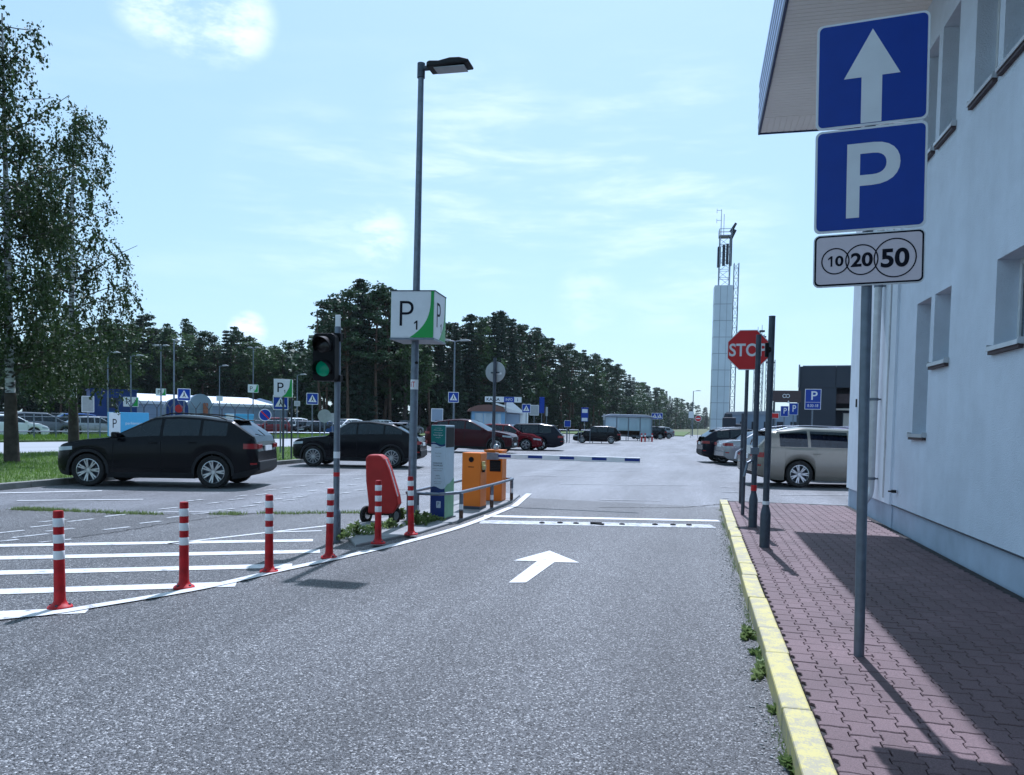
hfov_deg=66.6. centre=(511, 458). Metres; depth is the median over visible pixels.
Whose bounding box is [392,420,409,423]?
parked car
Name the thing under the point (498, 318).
pine tree
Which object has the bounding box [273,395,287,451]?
crossing sign
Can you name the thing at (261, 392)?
broadleaf tree
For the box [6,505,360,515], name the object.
grass
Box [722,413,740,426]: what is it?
machinery
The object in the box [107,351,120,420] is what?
lamp post
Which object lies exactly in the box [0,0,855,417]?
sky
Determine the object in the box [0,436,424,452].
road
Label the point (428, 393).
pine tree
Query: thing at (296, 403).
info board
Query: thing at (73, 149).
birch tree
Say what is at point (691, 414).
road sign
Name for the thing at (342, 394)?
spruce tree
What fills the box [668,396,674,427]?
spruce tree
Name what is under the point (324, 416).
round sign
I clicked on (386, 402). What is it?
pine tree
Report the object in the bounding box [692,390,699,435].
lamp post
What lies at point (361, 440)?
parked car
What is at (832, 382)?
dark building
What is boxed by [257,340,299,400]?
broadleaf tree
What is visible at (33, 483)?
grey kerb
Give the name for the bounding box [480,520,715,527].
worn line
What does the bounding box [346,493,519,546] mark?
traffic island
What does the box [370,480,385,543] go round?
flexible bollard
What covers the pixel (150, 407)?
tent hall
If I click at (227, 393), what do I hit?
spruce tree
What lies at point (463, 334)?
pine tree
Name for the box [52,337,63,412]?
pine tree
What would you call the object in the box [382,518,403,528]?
weed
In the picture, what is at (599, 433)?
parked car
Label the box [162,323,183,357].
pine tree
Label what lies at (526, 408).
crossing sign
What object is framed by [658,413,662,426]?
crossing sign
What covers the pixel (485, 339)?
pine tree
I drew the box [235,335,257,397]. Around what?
pine tree
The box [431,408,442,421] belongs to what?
info board
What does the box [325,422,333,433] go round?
parked car
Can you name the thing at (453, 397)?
crossing sign
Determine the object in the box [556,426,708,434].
ground
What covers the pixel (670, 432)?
parked car
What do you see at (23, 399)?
broadleaf tree
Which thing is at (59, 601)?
flexible bollard
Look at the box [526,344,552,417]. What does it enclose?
tree
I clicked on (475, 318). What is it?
pine tree
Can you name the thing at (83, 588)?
hatch lines
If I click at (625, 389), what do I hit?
spruce tree
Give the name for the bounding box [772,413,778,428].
info board
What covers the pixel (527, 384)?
pine tree
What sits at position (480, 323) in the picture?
pine tree
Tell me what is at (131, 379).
lamp post
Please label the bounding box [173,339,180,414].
lamp post
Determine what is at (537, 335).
pine tree
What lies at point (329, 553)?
flexible bollard
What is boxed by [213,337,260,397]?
broadleaf tree
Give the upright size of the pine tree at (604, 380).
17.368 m
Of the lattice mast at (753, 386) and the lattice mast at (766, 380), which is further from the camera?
the lattice mast at (753, 386)
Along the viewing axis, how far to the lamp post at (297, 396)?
74.98 m
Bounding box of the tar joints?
[39,468,714,542]
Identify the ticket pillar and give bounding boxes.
[430,425,455,518]
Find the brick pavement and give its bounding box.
[728,501,1023,774]
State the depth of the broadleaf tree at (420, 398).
101.09 m
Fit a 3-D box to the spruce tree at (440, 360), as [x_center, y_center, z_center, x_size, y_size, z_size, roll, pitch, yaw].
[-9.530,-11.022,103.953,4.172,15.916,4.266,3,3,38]
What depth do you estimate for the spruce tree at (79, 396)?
103.62 m
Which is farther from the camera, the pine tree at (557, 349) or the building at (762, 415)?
the pine tree at (557, 349)
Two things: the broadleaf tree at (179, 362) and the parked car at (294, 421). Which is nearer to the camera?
the parked car at (294, 421)
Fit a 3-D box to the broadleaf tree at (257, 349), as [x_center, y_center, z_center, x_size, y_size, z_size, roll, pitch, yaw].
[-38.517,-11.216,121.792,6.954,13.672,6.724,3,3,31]
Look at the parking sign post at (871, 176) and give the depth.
4.57 m
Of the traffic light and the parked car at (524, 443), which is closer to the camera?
the traffic light
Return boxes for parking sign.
[123,397,138,406]
[156,388,165,395]
[216,396,222,416]
[248,384,257,392]
[564,420,570,439]
[780,406,788,427]
[789,403,797,424]
[804,389,820,427]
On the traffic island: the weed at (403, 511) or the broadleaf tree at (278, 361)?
the weed at (403, 511)
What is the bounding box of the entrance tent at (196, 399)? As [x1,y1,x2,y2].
[163,394,212,415]
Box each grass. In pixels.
[0,433,328,439]
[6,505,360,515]
[718,510,786,752]
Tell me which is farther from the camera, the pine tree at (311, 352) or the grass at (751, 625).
the pine tree at (311, 352)
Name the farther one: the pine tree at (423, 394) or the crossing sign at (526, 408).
the pine tree at (423, 394)
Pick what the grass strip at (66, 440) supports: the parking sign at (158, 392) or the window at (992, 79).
the parking sign at (158, 392)
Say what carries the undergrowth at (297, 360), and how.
on the ground at (699, 431)
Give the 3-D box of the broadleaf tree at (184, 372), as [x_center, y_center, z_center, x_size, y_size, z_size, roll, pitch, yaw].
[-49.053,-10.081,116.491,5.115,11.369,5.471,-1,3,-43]
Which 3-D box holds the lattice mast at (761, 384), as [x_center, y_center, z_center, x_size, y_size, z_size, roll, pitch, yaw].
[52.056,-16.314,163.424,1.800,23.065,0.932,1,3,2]
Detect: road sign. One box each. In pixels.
[82,396,93,438]
[539,397,544,422]
[581,407,587,429]
[689,411,693,437]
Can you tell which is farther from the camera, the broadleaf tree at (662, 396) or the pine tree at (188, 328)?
the broadleaf tree at (662, 396)
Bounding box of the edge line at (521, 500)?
[0,493,530,618]
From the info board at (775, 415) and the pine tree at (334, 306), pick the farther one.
the pine tree at (334, 306)
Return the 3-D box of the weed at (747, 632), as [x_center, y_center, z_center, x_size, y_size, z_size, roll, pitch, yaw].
[1.702,1.245,5.596,0.159,0.084,0.406,2,3,13]
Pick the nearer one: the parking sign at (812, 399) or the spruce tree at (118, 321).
the parking sign at (812, 399)
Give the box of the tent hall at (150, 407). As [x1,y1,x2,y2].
[137,393,286,419]
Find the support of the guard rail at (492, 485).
on the traffic island
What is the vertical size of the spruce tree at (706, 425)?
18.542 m
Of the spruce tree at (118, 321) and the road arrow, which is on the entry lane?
the road arrow
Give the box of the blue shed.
[85,388,137,415]
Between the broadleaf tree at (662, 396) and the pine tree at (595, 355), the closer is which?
the pine tree at (595, 355)
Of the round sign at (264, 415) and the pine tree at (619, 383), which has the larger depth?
the pine tree at (619, 383)
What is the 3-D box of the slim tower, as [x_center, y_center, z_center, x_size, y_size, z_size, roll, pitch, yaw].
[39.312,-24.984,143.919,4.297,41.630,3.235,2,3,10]
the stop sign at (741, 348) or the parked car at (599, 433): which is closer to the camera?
the stop sign at (741, 348)
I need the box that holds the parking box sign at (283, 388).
[274,379,292,459]
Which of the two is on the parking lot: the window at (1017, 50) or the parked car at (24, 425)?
the parked car at (24, 425)
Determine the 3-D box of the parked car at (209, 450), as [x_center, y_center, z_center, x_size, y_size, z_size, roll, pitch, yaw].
[-7.472,-0.216,17.134,4.233,1.579,2.074,1,3,-2]
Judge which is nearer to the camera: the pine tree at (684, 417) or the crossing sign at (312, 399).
the crossing sign at (312, 399)
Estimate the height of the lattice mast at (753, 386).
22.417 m
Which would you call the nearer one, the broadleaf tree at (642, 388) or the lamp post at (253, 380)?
the lamp post at (253, 380)
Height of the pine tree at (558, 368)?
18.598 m
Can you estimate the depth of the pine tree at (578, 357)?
171.76 m
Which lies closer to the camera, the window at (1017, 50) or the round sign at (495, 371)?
the window at (1017, 50)
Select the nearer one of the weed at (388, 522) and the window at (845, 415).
the weed at (388, 522)
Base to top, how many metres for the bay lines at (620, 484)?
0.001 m
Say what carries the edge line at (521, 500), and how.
on the entry lane
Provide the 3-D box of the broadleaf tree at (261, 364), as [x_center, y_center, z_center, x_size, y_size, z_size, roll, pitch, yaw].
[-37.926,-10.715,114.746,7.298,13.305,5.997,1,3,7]
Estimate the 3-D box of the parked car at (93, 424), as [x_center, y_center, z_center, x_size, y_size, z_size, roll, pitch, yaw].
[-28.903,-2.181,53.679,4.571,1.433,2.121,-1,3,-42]
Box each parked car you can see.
[0,414,48,434]
[18,412,79,434]
[56,413,95,419]
[58,412,276,487]
[64,416,107,434]
[255,417,290,433]
[285,418,306,425]
[290,420,306,433]
[292,420,333,434]
[293,421,426,467]
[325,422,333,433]
[340,419,361,426]
[370,420,392,422]
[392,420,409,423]
[402,422,423,433]
[425,419,517,451]
[485,423,545,450]
[514,423,564,449]
[573,426,620,443]
[632,426,666,438]
[661,427,674,438]
[696,427,751,462]
[714,431,752,463]
[737,425,848,487]
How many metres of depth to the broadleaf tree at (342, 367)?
93.69 m
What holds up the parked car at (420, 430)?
on the parking lot
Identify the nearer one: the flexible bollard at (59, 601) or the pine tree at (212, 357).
the flexible bollard at (59, 601)
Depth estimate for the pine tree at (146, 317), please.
110.80 m
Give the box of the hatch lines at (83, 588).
[0,474,332,615]
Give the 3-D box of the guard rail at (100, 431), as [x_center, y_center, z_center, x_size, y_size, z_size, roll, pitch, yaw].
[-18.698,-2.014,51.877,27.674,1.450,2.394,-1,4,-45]
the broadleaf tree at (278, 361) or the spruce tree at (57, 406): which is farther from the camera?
the broadleaf tree at (278, 361)
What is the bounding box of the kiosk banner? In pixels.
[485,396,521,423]
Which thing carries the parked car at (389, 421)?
on the parking lot
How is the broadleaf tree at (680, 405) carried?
on the ground at (699, 431)
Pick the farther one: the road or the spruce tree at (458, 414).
the spruce tree at (458, 414)
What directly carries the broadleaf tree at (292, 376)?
on the ground at (699, 431)
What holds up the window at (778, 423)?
in the building at (762, 415)
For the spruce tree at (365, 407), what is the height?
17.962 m
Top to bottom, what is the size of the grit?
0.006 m
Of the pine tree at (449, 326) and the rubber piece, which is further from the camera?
the pine tree at (449, 326)
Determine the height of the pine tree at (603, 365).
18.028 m
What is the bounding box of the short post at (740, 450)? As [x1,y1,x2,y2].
[734,413,743,502]
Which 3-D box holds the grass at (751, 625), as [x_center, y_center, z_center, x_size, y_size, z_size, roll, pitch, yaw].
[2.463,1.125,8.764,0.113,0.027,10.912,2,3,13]
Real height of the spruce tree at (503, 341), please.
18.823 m
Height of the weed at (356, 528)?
0.209 m
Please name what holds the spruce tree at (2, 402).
on the parking lot
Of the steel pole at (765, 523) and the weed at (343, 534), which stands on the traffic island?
the weed at (343, 534)
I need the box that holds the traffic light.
[312,315,342,542]
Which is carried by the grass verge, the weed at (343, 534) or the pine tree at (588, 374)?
the pine tree at (588, 374)
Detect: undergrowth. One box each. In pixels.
[0,341,331,416]
[272,335,709,431]
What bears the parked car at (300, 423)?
on the parking lot
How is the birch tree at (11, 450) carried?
on the grass strip at (13, 480)
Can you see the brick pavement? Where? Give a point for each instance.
(931, 682)
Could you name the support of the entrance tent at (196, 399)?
on the parking lot
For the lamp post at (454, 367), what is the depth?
56.55 m
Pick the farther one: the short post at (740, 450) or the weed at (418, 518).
the short post at (740, 450)
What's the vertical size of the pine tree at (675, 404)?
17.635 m
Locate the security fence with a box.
[113,400,290,438]
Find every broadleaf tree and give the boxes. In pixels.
[0,337,37,411]
[0,343,4,398]
[64,355,100,410]
[91,324,140,389]
[95,326,155,393]
[143,341,179,393]
[151,333,205,395]
[169,358,195,393]
[178,335,214,395]
[180,342,226,394]
[209,342,244,394]
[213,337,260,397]
[230,339,279,399]
[245,344,281,400]
[248,351,284,400]
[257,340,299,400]
[276,342,296,375]
[284,340,322,405]
[308,312,363,410]
[372,311,436,419]
[407,346,444,424]
[449,326,506,403]
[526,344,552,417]
[587,364,607,427]
[634,383,648,418]
[652,391,669,421]
[673,398,685,428]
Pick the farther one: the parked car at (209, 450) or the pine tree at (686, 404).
the pine tree at (686, 404)
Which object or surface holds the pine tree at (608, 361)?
on the grass verge
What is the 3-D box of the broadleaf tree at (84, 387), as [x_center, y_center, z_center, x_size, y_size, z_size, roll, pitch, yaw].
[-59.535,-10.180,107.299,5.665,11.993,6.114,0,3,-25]
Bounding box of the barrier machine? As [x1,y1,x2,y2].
[484,444,639,500]
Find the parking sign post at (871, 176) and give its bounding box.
[813,10,930,656]
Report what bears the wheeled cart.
on the traffic island
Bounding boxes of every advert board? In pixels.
[108,412,148,436]
[225,414,253,421]
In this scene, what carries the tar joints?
on the parking lot
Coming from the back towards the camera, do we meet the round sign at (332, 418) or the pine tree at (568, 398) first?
the pine tree at (568, 398)
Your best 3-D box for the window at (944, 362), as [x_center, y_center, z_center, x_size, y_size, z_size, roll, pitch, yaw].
[5.071,-1.496,9.031,0.301,0.900,0.676,2,3,13]
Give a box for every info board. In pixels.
[294,401,299,405]
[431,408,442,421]
[530,405,538,416]
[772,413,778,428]
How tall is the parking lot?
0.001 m
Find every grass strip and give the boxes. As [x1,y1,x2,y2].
[0,432,424,441]
[0,447,295,482]
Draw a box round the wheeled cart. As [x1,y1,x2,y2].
[360,454,401,521]
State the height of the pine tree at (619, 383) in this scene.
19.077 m
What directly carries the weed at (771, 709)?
on the entry lane
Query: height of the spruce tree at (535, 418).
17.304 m
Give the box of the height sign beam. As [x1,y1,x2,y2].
[772,390,800,428]
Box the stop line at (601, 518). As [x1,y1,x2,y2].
[484,515,720,521]
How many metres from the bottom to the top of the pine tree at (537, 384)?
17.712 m
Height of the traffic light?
2.740 m
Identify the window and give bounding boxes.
[109,398,117,407]
[740,422,795,429]
[842,412,848,425]
[906,432,925,439]
[926,357,948,369]
[927,145,934,161]
[933,120,956,149]
[966,0,1000,109]
[985,257,1023,354]
[995,35,1023,76]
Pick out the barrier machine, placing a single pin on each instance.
(497, 457)
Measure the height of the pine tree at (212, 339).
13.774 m
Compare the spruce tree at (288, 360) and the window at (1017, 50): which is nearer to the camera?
the window at (1017, 50)
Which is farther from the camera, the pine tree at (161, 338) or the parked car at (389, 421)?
the pine tree at (161, 338)
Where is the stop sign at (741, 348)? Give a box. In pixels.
[727,330,767,514]
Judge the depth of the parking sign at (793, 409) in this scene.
41.31 m
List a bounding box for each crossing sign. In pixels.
[177,388,190,414]
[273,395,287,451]
[306,393,317,436]
[448,392,458,418]
[522,404,530,417]
[652,413,657,425]
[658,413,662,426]
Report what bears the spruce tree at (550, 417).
on the grass verge
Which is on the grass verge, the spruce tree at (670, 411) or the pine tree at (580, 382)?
the pine tree at (580, 382)
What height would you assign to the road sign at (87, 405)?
2.434 m
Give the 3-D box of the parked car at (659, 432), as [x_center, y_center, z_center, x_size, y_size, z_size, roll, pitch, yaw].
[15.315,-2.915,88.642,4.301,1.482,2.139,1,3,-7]
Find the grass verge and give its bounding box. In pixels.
[560,430,689,435]
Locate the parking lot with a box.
[0,434,848,515]
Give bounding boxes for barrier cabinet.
[462,452,486,509]
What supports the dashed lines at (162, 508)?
on the parking lot
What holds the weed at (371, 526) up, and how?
on the traffic island
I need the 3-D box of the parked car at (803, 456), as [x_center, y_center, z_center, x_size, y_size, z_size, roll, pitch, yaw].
[8.530,-0.056,20.485,4.816,1.576,2.217,1,3,1]
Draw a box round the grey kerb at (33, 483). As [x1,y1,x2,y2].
[0,459,304,489]
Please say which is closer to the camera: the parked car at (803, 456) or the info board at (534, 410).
the parked car at (803, 456)
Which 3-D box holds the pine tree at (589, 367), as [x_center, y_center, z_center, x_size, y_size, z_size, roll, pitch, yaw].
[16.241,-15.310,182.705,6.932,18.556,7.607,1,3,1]
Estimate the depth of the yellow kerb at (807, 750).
4.28 m
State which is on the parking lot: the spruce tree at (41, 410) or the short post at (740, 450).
the spruce tree at (41, 410)
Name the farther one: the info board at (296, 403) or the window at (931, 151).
the info board at (296, 403)
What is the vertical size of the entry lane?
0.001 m
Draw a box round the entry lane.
[0,498,790,774]
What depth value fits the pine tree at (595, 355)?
186.90 m
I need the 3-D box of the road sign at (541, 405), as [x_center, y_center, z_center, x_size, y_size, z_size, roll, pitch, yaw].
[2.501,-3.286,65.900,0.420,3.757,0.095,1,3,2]
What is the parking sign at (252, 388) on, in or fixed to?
on the grass strip at (66, 440)
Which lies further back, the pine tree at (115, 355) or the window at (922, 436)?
the pine tree at (115, 355)
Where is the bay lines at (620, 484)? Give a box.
[423,444,738,500]
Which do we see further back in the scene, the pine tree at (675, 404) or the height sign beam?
the pine tree at (675, 404)
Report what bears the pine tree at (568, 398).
on the grass verge
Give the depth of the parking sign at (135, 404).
64.61 m
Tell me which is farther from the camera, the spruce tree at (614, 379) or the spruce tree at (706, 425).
the spruce tree at (706, 425)
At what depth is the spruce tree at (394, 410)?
96.17 m
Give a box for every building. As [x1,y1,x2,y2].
[726,411,796,429]
[758,0,1023,597]
[798,365,850,427]
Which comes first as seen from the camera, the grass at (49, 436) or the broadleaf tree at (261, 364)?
the grass at (49, 436)
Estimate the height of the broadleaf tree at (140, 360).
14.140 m
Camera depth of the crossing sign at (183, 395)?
45.99 m
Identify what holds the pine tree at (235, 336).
on the parking lot
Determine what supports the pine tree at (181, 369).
on the parking lot
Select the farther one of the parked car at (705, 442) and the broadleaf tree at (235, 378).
the broadleaf tree at (235, 378)
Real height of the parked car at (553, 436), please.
1.523 m
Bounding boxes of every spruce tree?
[0,343,23,411]
[22,321,57,412]
[49,334,67,412]
[62,329,90,413]
[109,319,124,388]
[133,315,154,393]
[138,330,159,393]
[214,330,238,396]
[282,343,298,417]
[289,340,308,417]
[298,349,318,417]
[331,311,349,409]
[340,278,382,419]
[340,311,370,420]
[377,320,409,420]
[426,329,452,419]
[443,322,468,419]
[460,314,483,418]
[481,312,504,406]
[492,311,514,407]
[503,318,524,409]
[523,335,542,422]
[538,338,563,423]
[575,350,592,429]
[608,368,619,426]
[618,376,631,429]
[623,374,636,429]
[625,381,636,429]
[631,377,639,423]
[643,386,653,425]
[664,391,670,425]
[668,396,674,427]
[703,407,708,426]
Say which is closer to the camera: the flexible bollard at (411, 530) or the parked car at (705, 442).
the flexible bollard at (411, 530)
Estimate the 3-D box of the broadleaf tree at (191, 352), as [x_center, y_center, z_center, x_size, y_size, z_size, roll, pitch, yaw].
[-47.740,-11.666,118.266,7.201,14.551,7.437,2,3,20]
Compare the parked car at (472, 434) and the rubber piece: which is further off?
the parked car at (472, 434)
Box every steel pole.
[743,334,761,526]
[759,316,775,547]
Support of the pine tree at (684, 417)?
on the ground at (699, 431)
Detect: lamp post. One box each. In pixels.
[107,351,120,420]
[130,354,143,405]
[153,344,169,415]
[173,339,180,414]
[219,365,228,395]
[247,347,259,413]
[296,374,306,417]
[390,57,473,520]
[445,339,470,418]
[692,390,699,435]
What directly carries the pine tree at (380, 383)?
on the grass strip at (66, 440)
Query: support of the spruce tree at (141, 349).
on the parking lot
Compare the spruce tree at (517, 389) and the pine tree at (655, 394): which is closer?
the spruce tree at (517, 389)
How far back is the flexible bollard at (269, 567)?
7.50 m
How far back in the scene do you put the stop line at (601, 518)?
12.37 m
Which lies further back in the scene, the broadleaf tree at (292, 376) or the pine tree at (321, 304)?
the broadleaf tree at (292, 376)
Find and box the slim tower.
[709,209,739,429]
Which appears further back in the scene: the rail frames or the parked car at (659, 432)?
the parked car at (659, 432)
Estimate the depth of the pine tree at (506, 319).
124.81 m
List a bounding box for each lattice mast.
[752,332,760,410]
[759,330,765,410]
[764,360,775,410]
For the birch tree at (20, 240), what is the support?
on the grass strip at (13, 480)
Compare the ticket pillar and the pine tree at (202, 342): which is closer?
the ticket pillar
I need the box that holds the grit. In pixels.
[710,519,786,774]
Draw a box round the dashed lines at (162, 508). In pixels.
[0,475,404,542]
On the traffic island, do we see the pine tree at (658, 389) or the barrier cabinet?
the barrier cabinet
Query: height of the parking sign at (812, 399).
3.015 m
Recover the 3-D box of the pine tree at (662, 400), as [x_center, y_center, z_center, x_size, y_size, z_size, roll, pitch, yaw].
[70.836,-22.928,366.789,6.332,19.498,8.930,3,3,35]
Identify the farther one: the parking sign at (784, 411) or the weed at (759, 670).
the parking sign at (784, 411)
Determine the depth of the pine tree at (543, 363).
146.94 m
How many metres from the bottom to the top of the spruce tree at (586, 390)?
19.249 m
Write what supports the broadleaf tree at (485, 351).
on the ground at (699, 431)
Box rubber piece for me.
[590,522,603,524]
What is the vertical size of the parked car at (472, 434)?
1.665 m
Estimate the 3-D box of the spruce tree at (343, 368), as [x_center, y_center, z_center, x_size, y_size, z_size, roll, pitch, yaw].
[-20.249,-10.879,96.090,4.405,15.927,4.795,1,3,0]
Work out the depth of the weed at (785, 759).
3.40 m
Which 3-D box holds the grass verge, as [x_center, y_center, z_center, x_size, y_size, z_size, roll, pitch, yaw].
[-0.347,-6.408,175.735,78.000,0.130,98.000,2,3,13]
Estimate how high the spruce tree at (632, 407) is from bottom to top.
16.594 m
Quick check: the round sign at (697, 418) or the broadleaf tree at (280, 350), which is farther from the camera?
the broadleaf tree at (280, 350)
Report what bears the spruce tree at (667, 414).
on the ground at (699, 431)
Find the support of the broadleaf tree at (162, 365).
on the parking lot
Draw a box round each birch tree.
[0,0,95,371]
[0,12,117,462]
[0,102,161,441]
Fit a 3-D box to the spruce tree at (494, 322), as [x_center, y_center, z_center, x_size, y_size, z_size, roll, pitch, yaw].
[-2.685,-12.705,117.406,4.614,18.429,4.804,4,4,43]
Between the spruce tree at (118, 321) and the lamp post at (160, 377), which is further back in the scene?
the spruce tree at (118, 321)
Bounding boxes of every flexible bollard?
[47,510,72,609]
[173,502,194,589]
[259,494,277,572]
[321,488,336,558]
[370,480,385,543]
[404,476,417,535]
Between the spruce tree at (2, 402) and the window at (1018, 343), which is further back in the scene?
the spruce tree at (2, 402)
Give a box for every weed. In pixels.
[336,528,354,539]
[343,519,374,534]
[360,522,383,530]
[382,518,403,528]
[399,507,405,518]
[404,510,427,525]
[422,511,435,522]
[430,514,445,520]
[739,623,756,640]
[747,645,761,659]
[750,653,765,679]
[766,702,776,714]
[777,752,794,774]
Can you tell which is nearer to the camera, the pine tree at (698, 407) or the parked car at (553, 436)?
the parked car at (553, 436)
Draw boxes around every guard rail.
[0,413,329,438]
[406,477,513,519]
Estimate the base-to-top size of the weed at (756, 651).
0.068 m
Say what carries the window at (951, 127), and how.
in the office building at (946, 452)
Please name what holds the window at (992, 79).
in the office building at (946, 452)
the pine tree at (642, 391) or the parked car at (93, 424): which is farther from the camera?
the pine tree at (642, 391)
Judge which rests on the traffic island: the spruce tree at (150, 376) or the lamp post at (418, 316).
the lamp post at (418, 316)
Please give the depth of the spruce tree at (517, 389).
123.48 m
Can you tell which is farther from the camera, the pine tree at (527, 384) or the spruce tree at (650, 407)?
the spruce tree at (650, 407)
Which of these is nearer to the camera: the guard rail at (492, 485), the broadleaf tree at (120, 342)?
the guard rail at (492, 485)
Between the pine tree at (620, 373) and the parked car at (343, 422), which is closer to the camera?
the parked car at (343, 422)
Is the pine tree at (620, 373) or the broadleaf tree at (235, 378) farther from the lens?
the pine tree at (620, 373)
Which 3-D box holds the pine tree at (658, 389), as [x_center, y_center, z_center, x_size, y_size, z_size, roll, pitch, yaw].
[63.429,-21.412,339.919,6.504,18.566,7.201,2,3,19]
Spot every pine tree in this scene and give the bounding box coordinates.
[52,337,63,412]
[81,328,104,385]
[91,318,129,388]
[134,313,172,390]
[149,326,179,388]
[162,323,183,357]
[166,340,190,393]
[175,318,208,384]
[177,331,221,393]
[193,335,225,395]
[208,355,221,392]
[211,326,249,394]
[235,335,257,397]
[296,319,345,408]
[303,293,354,369]
[304,299,346,410]
[304,321,342,409]
[331,288,378,418]
[341,280,384,420]
[349,281,404,419]
[360,286,410,419]
[370,294,410,419]
[396,352,434,397]
[418,335,447,425]
[422,333,451,403]
[440,322,466,387]
[449,324,479,384]
[461,315,481,389]
[468,319,496,403]
[478,316,495,335]
[479,323,492,391]
[492,310,509,382]
[500,316,523,378]
[505,324,532,405]
[507,329,536,396]
[518,333,542,400]
[522,327,554,396]
[534,339,564,423]
[536,336,556,422]
[548,343,577,428]
[550,349,577,430]
[551,345,573,391]
[555,343,584,430]
[562,363,573,430]
[566,350,588,430]
[567,350,592,430]
[574,355,595,430]
[577,360,596,427]
[584,353,606,426]
[591,357,609,424]
[592,363,611,425]
[602,367,616,425]
[603,358,619,410]
[609,368,629,402]
[610,364,631,425]
[617,372,626,429]
[618,369,628,395]
[637,382,647,419]
[644,386,650,423]
[650,389,662,425]
[652,388,664,412]
[659,389,670,420]
[670,397,682,427]
[679,399,686,428]
[685,403,690,428]
[696,405,701,426]
[701,407,708,428]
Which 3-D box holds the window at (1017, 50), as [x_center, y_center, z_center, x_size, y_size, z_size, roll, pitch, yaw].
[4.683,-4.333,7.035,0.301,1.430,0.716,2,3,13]
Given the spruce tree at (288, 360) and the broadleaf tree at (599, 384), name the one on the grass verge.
the broadleaf tree at (599, 384)
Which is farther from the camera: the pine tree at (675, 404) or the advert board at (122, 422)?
the pine tree at (675, 404)
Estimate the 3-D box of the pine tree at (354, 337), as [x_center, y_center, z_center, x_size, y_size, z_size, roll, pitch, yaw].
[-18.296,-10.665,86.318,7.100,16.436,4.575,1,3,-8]
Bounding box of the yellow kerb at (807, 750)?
[720,500,836,774]
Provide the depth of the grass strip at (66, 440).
42.83 m
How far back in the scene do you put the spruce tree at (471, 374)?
109.59 m
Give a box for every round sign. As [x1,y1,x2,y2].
[259,409,270,429]
[318,409,330,435]
[330,413,333,431]
[486,358,504,448]
[695,415,700,437]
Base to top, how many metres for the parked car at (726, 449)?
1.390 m
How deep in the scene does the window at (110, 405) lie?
70.26 m
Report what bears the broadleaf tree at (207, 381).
on the ground at (699, 431)
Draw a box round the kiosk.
[468,402,527,424]
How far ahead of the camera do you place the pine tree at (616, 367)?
219.88 m
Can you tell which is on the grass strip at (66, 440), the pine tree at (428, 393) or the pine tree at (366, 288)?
the pine tree at (366, 288)
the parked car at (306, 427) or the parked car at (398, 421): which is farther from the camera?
the parked car at (398, 421)
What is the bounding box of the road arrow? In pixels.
[510,551,578,581]
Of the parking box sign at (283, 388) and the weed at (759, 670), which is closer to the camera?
the weed at (759, 670)
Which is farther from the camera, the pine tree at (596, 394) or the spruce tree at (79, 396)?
the pine tree at (596, 394)
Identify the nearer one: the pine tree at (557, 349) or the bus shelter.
the bus shelter
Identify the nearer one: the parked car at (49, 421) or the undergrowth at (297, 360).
the parked car at (49, 421)
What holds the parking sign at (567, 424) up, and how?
on the parking lot
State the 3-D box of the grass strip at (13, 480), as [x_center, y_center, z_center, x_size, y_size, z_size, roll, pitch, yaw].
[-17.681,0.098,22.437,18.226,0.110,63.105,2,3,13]
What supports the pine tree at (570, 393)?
on the grass verge
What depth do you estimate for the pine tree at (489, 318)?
128.41 m
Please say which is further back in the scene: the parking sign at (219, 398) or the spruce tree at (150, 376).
the spruce tree at (150, 376)
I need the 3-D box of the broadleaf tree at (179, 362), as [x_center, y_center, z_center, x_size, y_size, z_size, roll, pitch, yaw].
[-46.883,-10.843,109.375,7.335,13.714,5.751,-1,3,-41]
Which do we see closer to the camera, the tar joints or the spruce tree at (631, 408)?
the tar joints
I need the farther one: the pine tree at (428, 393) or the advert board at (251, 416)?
the pine tree at (428, 393)
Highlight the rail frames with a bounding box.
[559,429,601,443]
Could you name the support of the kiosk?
on the parking lot
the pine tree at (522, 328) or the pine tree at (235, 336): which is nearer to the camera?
the pine tree at (235, 336)
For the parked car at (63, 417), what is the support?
on the parking lot
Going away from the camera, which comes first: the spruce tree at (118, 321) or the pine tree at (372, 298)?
the pine tree at (372, 298)
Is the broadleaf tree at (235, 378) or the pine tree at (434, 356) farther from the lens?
the broadleaf tree at (235, 378)
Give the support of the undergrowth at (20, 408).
on the ground at (699, 431)
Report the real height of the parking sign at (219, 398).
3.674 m
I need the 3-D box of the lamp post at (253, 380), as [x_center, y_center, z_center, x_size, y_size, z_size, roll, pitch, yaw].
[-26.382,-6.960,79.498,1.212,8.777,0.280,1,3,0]
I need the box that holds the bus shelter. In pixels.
[602,414,654,440]

